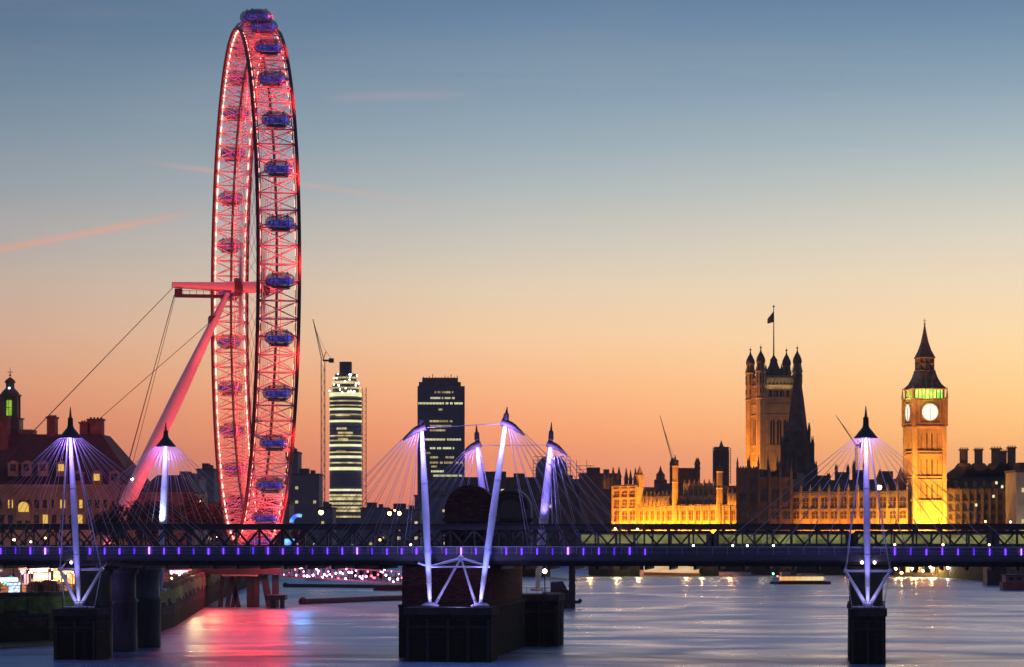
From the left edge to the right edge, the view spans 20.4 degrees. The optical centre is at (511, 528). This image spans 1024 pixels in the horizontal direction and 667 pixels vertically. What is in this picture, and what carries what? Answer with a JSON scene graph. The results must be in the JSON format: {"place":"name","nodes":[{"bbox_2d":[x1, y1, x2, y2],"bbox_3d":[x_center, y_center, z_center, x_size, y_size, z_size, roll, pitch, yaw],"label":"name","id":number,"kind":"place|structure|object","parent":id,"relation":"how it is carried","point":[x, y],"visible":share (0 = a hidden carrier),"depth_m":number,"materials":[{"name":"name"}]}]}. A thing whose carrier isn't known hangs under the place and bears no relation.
{"place":"outdoors","nodes":[
{"label":"outdoors","id":0,"kind":"place"},
{"bbox_2d":[0,640,53,648],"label":"foreshore mud","id":1,"kind":"structure","parent":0,"point":[10,645],"depth_m":433.66,"materials":[{"name":"black soil"}]},
{"bbox_2d":[0,570,270,592],"bbox_3d":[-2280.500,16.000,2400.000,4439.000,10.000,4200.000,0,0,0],"label":"bank","id":2,"kind":"structure","parent":0,"point":[4,574],"depth_m":676.85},
{"bbox_2d":[0,576,23,591],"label":"market stall","id":3,"kind":"object","parent":2,"relation":"on","point":[3,585],"visible":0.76,"depth_m":489.90,"materials":[{"name":"teal fabric"}]},
{"bbox_2d":[7,582,19,591],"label":"kiosk","id":4,"kind":"object","parent":2,"relation":"on","point":[13,588],"visible":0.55,"depth_m":476.00,"materials":[{"name":"grey"}]},
{"bbox_2d":[18,568,29,591],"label":"market stall","id":5,"kind":"object","parent":2,"relation":"on","point":[26,576],"visible":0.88,"depth_m":489.90,"materials":[{"name":"pink fabric"}]},
{"bbox_2d":[26,581,42,591],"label":"barrel hut","id":6,"kind":"object","parent":2,"relation":"on","point":[33,583],"visible":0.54,"depth_m":478.00,"materials":[{"name":"wood"}]},
{"bbox_2d":[30,568,50,581],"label":"market stall","id":7,"kind":"object","parent":2,"relation":"on","point":[41,577],"visible":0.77,"depth_m":492.60,"materials":[{"name":"white fabric"}]},
{"bbox_2d":[38,580,61,591],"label":"barrel hut","id":8,"kind":"object","parent":2,"relation":"on","point":[49,585],"visible":0.71,"depth_m":478.00,"materials":[{"name":"metal"}]},
{"bbox_2d":[50,568,63,590],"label":"market stall","id":9,"kind":"object","parent":2,"relation":"on","point":[57,577],"visible":0.23,"depth_m":496.60,"materials":[{"name":"yellow fabric"}]},
{"bbox_2d":[63,571,74,590],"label":"market stall","id":10,"kind":"object","parent":2,"relation":"on","point":[71,579],"visible":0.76,"depth_m":493.37,"materials":[{"name":"orange fabric"}]},
{"bbox_2d":[0,374,207,570],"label":"county hall","id":11,"kind":"structure","parent":2,"relation":"on","point":[14,434],"depth_m":743.00,"materials":[{"name":"stone"}]},
{"bbox_2d":[8,515,12,522],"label":"window","id":12,"kind":"structure","parent":11,"relation":"in","point":[10,517],"depth_m":739.82,"materials":[{"name":"black glass"}]},
{"bbox_2d":[18,502,28,511],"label":"arched window","id":13,"kind":"structure","parent":11,"relation":"in","point":[25,504],"depth_m":738.92,"materials":[{"name":"yellow glass"}]},
{"bbox_2d":[34,500,38,507],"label":"window","id":14,"kind":"structure","parent":11,"relation":"in","point":[35,501],"depth_m":739.82,"materials":[{"name":"black glass"}]},
{"bbox_2d":[34,515,38,522],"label":"window","id":15,"kind":"structure","parent":11,"relation":"in","point":[37,519],"depth_m":739.82,"materials":[{"name":"black glass"}]},
{"bbox_2d":[43,500,46,507],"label":"window","id":16,"kind":"structure","parent":11,"relation":"in","point":[44,501],"depth_m":739.82,"materials":[{"name":"black glass"}]},
{"bbox_2d":[43,515,47,522],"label":"window","id":17,"kind":"structure","parent":11,"relation":"in","point":[46,520],"depth_m":739.82,"materials":[{"name":"yellow glass"}]},
{"bbox_2d":[52,515,55,522],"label":"window","id":18,"kind":"structure","parent":11,"relation":"in","point":[53,516],"depth_m":739.82,"materials":[{"name":"black glass"}]},
{"bbox_2d":[89,497,128,544],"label":"bare tree","id":19,"kind":"object","parent":2,"relation":"on","point":[99,520],"visible":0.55,"depth_m":633.05,"materials":[{"name":"brown plant"}]},
{"bbox_2d":[0,572,261,641],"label":"embankment wall","id":20,"kind":"structure","parent":2,"relation":"on","point":[26,616],"depth_m":449.35,"materials":[{"name":"stone"}]},
{"bbox_2d":[8,569,198,591],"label":"promenade railing","id":21,"kind":"object","parent":20,"relation":"on","point":[195,571],"visible":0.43,"depth_m":524.95,"materials":[{"name":"metal"}]},
{"bbox_2d":[104,500,158,544],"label":"bare tree","id":22,"kind":"object","parent":2,"relation":"on","point":[129,516],"visible":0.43,"depth_m":631.16,"materials":[{"name":"brown plant"}]},
{"bbox_2d":[128,497,158,544],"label":"bare tree","id":23,"kind":"object","parent":2,"relation":"on","point":[153,532],"visible":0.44,"depth_m":637.45,"materials":[{"name":"brown plant"}]},
{"bbox_2d":[0,8,300,544],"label":"observation wheel","id":24,"kind":"object","parent":2,"relation":"on","point":[254,27],"visible":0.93,"depth_m":658.94,"materials":[{"name":"metal"}]},
{"bbox_2d":[146,496,195,576],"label":"bare tree","id":25,"kind":"object","parent":2,"relation":"on","point":[155,509],"visible":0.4,"depth_m":635.65,"materials":[{"name":"brown plant"}]},
{"bbox_2d":[168,569,190,576],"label":"market stall","id":26,"kind":"object","parent":2,"relation":"on","point":[176,571],"visible":0.7,"depth_m":639.25,"materials":[{"name":"white fabric"}]},
{"bbox_2d":[159,487,206,544],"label":"bare tree","id":27,"kind":"object","parent":2,"relation":"on","point":[195,499],"visible":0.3,"depth_m":712.91,"materials":[{"name":"brown plant"}]},
{"bbox_2d":[179,471,206,494],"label":"city block","id":28,"kind":"structure","parent":2,"relation":"on","point":[202,481],"depth_m":1409.00,"materials":[{"name":"concrete"}]},
{"bbox_2d":[196,463,219,544],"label":"city block","id":29,"kind":"structure","parent":2,"relation":"on","point":[209,470],"depth_m":1500.00,"materials":[{"name":"stone"}]},
{"bbox_2d":[188,501,240,544],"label":"bare tree","id":30,"kind":"object","parent":2,"relation":"on","point":[201,511],"visible":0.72,"depth_m":703.88,"materials":[{"name":"brown plant"}]},
{"bbox_2d":[213,496,294,544],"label":"city block","id":31,"kind":"structure","parent":2,"relation":"on","point":[289,512],"depth_m":1300.00,"materials":[{"name":"stone"}]},
{"bbox_2d":[266,530,284,544],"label":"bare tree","id":32,"kind":"object","parent":2,"relation":"on","point":[277,541],"visible":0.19,"depth_m":876.08,"materials":[{"name":"brown plant"}]},
{"bbox_2d":[285,447,301,501],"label":"city block","id":33,"kind":"structure","parent":2,"relation":"on","point":[297,461],"depth_m":1700.00,"materials":[{"name":"stone"}]},
{"bbox_2d":[290,530,303,544],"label":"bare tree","id":34,"kind":"object","parent":2,"relation":"on","point":[294,533],"visible":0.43,"depth_m":898.13,"materials":[{"name":"brown plant"}]},
{"bbox_2d":[291,468,322,544],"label":"city block","id":35,"kind":"structure","parent":2,"relation":"on","point":[307,491],"depth_m":1600.00,"materials":[{"name":"stone"}]},
{"bbox_2d":[313,320,333,501],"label":"tower crane","id":36,"kind":"object","parent":2,"relation":"on","point":[330,360],"visible":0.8,"depth_m":1988.54,"materials":[{"name":"metal"}]},
{"bbox_2d":[329,362,366,543],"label":"round glass tower","id":37,"kind":"structure","parent":2,"relation":"on","point":[346,434],"depth_m":1990.69,"materials":[{"name":"grey glass"}]},
{"bbox_2d":[360,502,389,544],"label":"city block","id":38,"kind":"structure","parent":2,"relation":"on","point":[375,516],"depth_m":1700.00,"materials":[{"name":"stone"}]},
{"bbox_2d":[417,374,464,494],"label":"office slab tower","id":39,"kind":"structure","parent":2,"relation":"on","point":[440,402],"depth_m":1899.98,"materials":[{"name":"grey glass"}]},
{"bbox_2d":[284,514,301,573],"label":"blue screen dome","id":40,"kind":"structure","parent":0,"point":[288,541],"depth_m":688.80,"materials":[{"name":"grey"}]},
{"bbox_2d":[0,544,1023,666],"bbox_3d":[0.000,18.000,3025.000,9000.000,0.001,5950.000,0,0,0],"label":"river water","id":41,"kind":"structure","parent":0,"point":[733,619],"depth_m":510.84,"materials":[{"name":"blue liquid"}]},
{"bbox_2d":[175,566,290,607],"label":"boarding platform","id":42,"kind":"structure","parent":41,"relation":"in","point":[253,593],"depth_m":648.25,"materials":[{"name":"metal"}]},
{"bbox_2d":[277,566,401,584],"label":"lit gangway","id":43,"kind":"object","parent":42,"relation":"attached to","point":[339,572],"visible":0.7,"depth_m":647.60,"materials":[{"name":"paint"}]},
{"bbox_2d":[283,582,378,587],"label":"floating boom","id":44,"kind":"object","parent":41,"relation":"on","point":[285,584],"visible":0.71,"depth_m":863.33,"materials":[{"name":"black"}]},
{"bbox_2d":[30,422,632,646],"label":"footbridge","id":45,"kind":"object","parent":41,"relation":"in","point":[534,618],"visible":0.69,"depth_m":437.28,"materials":[{"name":"metal"}]},
{"bbox_2d":[298,595,401,603],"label":"floating boom","id":46,"kind":"object","parent":41,"relation":"on","point":[303,600],"visible":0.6,"depth_m":690.31,"materials":[{"name":"black"}]},
{"bbox_2d":[373,576,401,589],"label":"floating pier","id":47,"kind":"structure","parent":41,"relation":"on","point":[387,587],"depth_m":824.69,"materials":[{"name":"metal"}]},
{"bbox_2d":[0,406,1023,664],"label":"footbridge","id":48,"kind":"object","parent":41,"relation":"in","point":[456,632],"visible":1,"depth_m":385.91,"materials":[{"name":"metal"}]},
{"bbox_2d":[0,485,1023,659],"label":"railway bridge","id":49,"kind":"structure","parent":41,"relation":"in","point":[128,594],"depth_m":403.22,"materials":[{"name":"paint"}]},
{"bbox_2d":[543,569,546,598],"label":"pier light","id":50,"kind":"object","parent":49,"relation":"on","point":[544,571],"visible":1,"depth_m":431.94,"materials":[{"name":"metal"}]},
{"bbox_2d":[576,531,1023,546],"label":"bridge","id":51,"kind":"structure","parent":49,"relation":"on","point":[779,536],"depth_m":400.49,"materials":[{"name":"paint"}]},
{"bbox_2d":[542,592,560,646],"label":"fender block","id":52,"kind":"structure","parent":41,"relation":"in","point":[546,593],"depth_m":435.85,"materials":[{"name":"concrete"}]},
{"bbox_2d":[550,577,568,607],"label":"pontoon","id":53,"kind":"object","parent":41,"relation":"on","point":[558,586],"visible":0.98,"depth_m":639.76,"materials":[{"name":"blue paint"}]},
{"bbox_2d":[568,566,581,607],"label":"mooring post","id":54,"kind":"object","parent":41,"relation":"in","point":[572,593],"visible":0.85,"depth_m":639.06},
{"bbox_2d":[307,566,863,577],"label":"bridge","id":55,"kind":"structure","parent":41,"relation":"in","point":[703,570],"depth_m":1073.44,"materials":[{"name":"brown stone"}]},
{"bbox_2d":[644,566,700,575],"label":"moored boat","id":56,"kind":"object","parent":41,"relation":"on","point":[666,571],"visible":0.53,"depth_m":1062.30,"materials":[{"name":"grey"}]},
{"bbox_2d":[770,572,830,583],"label":"river boat","id":57,"kind":"object","parent":41,"relation":"on","point":[786,578],"visible":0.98,"depth_m":913.51,"materials":[{"name":"grey"}]},
{"bbox_2d":[894,567,948,576],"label":"river pier","id":58,"kind":"structure","parent":41,"relation":"on","point":[907,573],"depth_m":1055.16,"materials":[{"name":"metal"}]},
{"bbox_2d":[983,567,1005,584],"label":"river buttress","id":59,"kind":"structure","parent":41,"relation":"in","point":[992,577],"depth_m":900.00,"materials":[{"name":"stone"}]},
{"bbox_2d":[1000,575,1023,589],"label":"moored vessel","id":60,"kind":"object","parent":41,"relation":"on","point":[1012,582],"visible":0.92,"depth_m":826.85,"materials":[{"name":"red metal"}]},
{"bbox_2d":[0,0,1023,508],"label":"sky","id":61,"kind":"structure","parent":0,"point":[589,216],"materials":[{"name":"orange"}]},
{"bbox_2d":[602,455,735,532],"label":"parliament palace","id":62,"kind":"structure","parent":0,"point":[675,501],"depth_m":1238.75,"materials":[{"name":"stone"}]},
{"bbox_2d":[654,466,666,486],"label":"ventilation spire","id":63,"kind":"structure","parent":62,"relation":"attached to","point":[659,480],"depth_m":1328.05,"materials":[{"name":"stone"}]},
{"bbox_2d":[736,455,803,530],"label":"dark pavilion","id":64,"kind":"structure","parent":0,"point":[758,490],"depth_m":1181.45,"materials":[{"name":"stone"}]},
{"bbox_2d":[877,484,881,530],"bbox_3d":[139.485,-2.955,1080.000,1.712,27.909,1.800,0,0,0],"label":"street lamp","id":65,"kind":"object","parent":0,"point":[879,486],"visible":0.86,"depth_m":1079.92,"materials":[{"name":"metal"}]},
{"bbox_3d":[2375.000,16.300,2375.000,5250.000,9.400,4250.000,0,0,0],"label":"bank","id":66,"kind":"structure","parent":0,"visible":0},
{"bbox_2d":[318,502,336,544],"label":"city block","id":67,"kind":"structure","parent":66,"relation":"on","point":[328,510],"depth_m":1500.00,"materials":[{"name":"stone"}]},
{"bbox_2d":[385,503,421,544],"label":"city block","id":68,"kind":"structure","parent":66,"relation":"on","point":[404,516],"depth_m":1500.00,"materials":[{"name":"stone"}]},
{"bbox_2d":[414,490,451,544],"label":"city block","id":69,"kind":"structure","parent":66,"relation":"on","point":[434,509],"depth_m":1750.00,"materials":[{"name":"stone"}]},
{"bbox_2d":[464,471,540,541],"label":"city block","id":70,"kind":"structure","parent":66,"relation":"on","point":[508,483],"depth_m":1420.00,"materials":[{"name":"stone"}]},
{"bbox_2d":[533,455,586,478],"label":"scaffolded dome","id":71,"kind":"structure","parent":70,"relation":"on","point":[542,468],"depth_m":1433.00,"materials":[{"name":"black metal"}]},
{"bbox_2d":[535,473,579,544],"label":"city block","id":72,"kind":"structure","parent":66,"relation":"on","point":[564,501],"depth_m":1400.00,"materials":[{"name":"stone"}]},
{"bbox_2d":[578,467,616,530],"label":"city block","id":73,"kind":"structure","parent":66,"relation":"on","point":[594,475],"depth_m":1380.00,"materials":[{"name":"stone"}]},
{"bbox_2d":[660,416,678,465],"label":"tower crane","id":74,"kind":"object","parent":66,"relation":"on","point":[667,443],"visible":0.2,"depth_m":1499.88,"materials":[{"name":"metal"}]},
{"bbox_2d":[669,458,700,482],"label":"gothic tower","id":75,"kind":"structure","parent":66,"relation":"on","point":[687,474],"depth_m":1340.00,"materials":[{"name":"stone"}]},
{"bbox_2d":[713,441,730,485],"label":"scaffolded tower","id":76,"kind":"structure","parent":66,"relation":"on","point":[721,453],"depth_m":1380.00,"materials":[{"name":"stone"}]},
{"bbox_2d":[745,305,802,470],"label":"great square tower","id":77,"kind":"structure","parent":66,"relation":"on","point":[768,392],"depth_m":1321.37,"materials":[{"name":"stone"}]},
{"bbox_2d":[778,353,817,483],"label":"central spire","id":78,"kind":"structure","parent":66,"relation":"on","point":[797,440],"depth_m":1251.63,"materials":[{"name":"stone"}]},
{"bbox_2d":[640,566,1023,580],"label":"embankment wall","id":79,"kind":"structure","parent":66,"relation":"on","point":[973,573],"depth_m":1036.30,"materials":[{"name":"beige stone"}]},
{"bbox_2d":[834,464,849,479],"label":"gothic tower","id":80,"kind":"structure","parent":66,"relation":"on","point":[844,475],"depth_m":1300.00,"materials":[{"name":"stone"}]},
{"bbox_2d":[836,416,861,469],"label":"tower crane","id":81,"kind":"object","parent":66,"relation":"on","point":[857,445],"visible":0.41,"depth_m":1499.40,"materials":[{"name":"metal"}]},
{"bbox_2d":[793,467,910,532],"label":"parliament range","id":82,"kind":"structure","parent":66,"relation":"on","point":[829,512],"depth_m":1155.85,"materials":[{"name":"stone"}]},
{"bbox_2d":[852,460,863,479],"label":"gothic tower","id":83,"kind":"structure","parent":66,"relation":"on","point":[855,473],"depth_m":1290.00,"materials":[{"name":"stone"}]},
{"bbox_2d":[882,512,899,530],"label":"bare tree","id":84,"kind":"object","parent":66,"relation":"on","point":[891,518],"visible":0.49,"depth_m":1113.64,"materials":[{"name":"brown plant"}]},
{"bbox_2d":[901,318,947,530],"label":"clock tower","id":85,"kind":"structure","parent":66,"relation":"on","point":[924,412],"depth_m":1125.16,"materials":[{"name":"stone"}]},
{"bbox_2d":[956,518,979,530],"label":"bare tree","id":86,"kind":"object","parent":66,"relation":"on","point":[967,521],"visible":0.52,"depth_m":1097.28,"materials":[{"name":"brown plant"}]},
{"bbox_2d":[947,446,1016,531],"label":"chimneyed building","id":87,"kind":"structure","parent":66,"relation":"on","point":[977,487],"depth_m":1129.19,"materials":[{"name":"brick"}]},
{"bbox_2d":[977,513,995,530],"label":"bare tree","id":88,"kind":"object","parent":66,"relation":"on","point":[988,517],"visible":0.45,"depth_m":1093.61,"materials":[{"name":"brown plant"}]},
{"bbox_2d":[1004,462,1023,530],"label":"city block","id":89,"kind":"structure","parent":66,"relation":"on","point":[1015,496],"depth_m":1103.91,"materials":[{"name":"stone"}]}
]}

